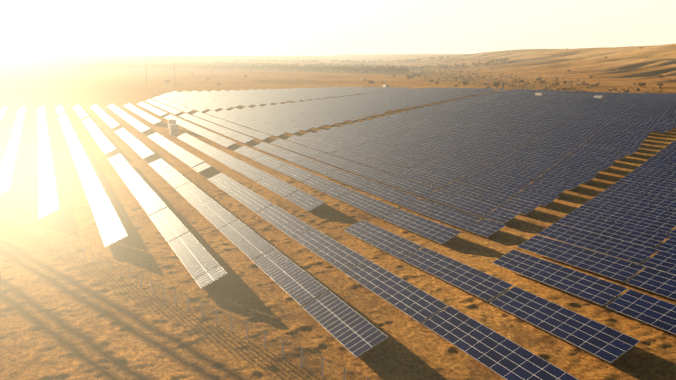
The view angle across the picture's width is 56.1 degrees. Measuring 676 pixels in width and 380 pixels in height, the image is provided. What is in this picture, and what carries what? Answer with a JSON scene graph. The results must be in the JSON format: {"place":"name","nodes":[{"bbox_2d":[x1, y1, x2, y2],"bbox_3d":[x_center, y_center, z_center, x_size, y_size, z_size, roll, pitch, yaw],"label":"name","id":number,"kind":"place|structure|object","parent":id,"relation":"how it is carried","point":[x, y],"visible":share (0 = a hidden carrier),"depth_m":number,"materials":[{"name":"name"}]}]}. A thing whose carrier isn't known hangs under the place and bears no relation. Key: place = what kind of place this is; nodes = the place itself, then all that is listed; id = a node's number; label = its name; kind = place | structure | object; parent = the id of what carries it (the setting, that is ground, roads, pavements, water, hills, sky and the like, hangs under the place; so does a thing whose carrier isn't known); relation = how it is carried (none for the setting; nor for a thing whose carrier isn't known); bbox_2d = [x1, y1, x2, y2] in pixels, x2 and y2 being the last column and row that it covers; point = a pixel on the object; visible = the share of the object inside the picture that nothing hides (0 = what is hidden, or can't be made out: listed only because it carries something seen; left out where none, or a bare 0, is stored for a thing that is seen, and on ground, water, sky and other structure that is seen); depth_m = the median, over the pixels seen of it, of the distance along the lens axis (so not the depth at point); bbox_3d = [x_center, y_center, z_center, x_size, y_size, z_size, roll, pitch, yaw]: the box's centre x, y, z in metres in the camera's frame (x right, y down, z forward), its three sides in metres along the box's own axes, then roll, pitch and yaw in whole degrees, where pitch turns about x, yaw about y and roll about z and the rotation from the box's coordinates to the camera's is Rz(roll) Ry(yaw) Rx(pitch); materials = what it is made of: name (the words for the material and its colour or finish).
{"place":"outdoors","nodes":[
{"label":"outdoors","id":0,"kind":"place"},
{"bbox_2d":[0,44,675,379],"bbox_3d":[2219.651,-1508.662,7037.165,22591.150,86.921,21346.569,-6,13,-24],"label":"ground","id":1,"kind":"structure","parent":0,"point":[65,314],"depth_m":99.25,"materials":[{"name":"brown sand"},{"name":"sand"}]},
{"bbox_2d":[167,119,175,128],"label":"inverter cabinet","id":2,"kind":"object","parent":1,"relation":"on","point":[171,121],"visible":0.56,"depth_m":277.63,"materials":[{"name":"white metal"}]},
{"bbox_2d":[168,124,178,134],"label":"inverter cabinet","id":3,"kind":"object","parent":1,"relation":"on","point":[173,129],"visible":1,"depth_m":258.73,"materials":[{"name":"white metal"}]},
{"bbox_2d":[0,208,368,379],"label":"perimeter fence","id":4,"kind":"object","parent":1,"relation":"on","point":[177,297],"visible":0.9,"depth_m":77.34,"materials":[{"name":"silver metal"}]},
{"bbox_2d":[0,87,675,379],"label":"solar panel frames","id":5,"kind":"structure","parent":1,"relation":"on","point":[361,354],"depth_m":139.56,"materials":[{"name":"silver metal"}]},
{"bbox_2d":[0,86,675,379],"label":"solar panels","id":6,"kind":"object","parent":5,"relation":"on","point":[243,245],"visible":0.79,"depth_m":140.52,"materials":[{"name":"blue glass"}]},
{"bbox_2d":[77,56,672,92],"bbox_3d":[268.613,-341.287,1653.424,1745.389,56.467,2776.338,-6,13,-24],"label":"shrubs","id":7,"kind":"object","parent":1,"relation":"on","point":[368,69],"visible":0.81,"depth_m":1284.66,"materials":[{"name":"brown plant"}]},
{"bbox_2d":[0,0,675,55],"label":"sky","id":8,"kind":"structure","parent":0,"point":[27,27],"materials":[{"name":"white"}]}
]}

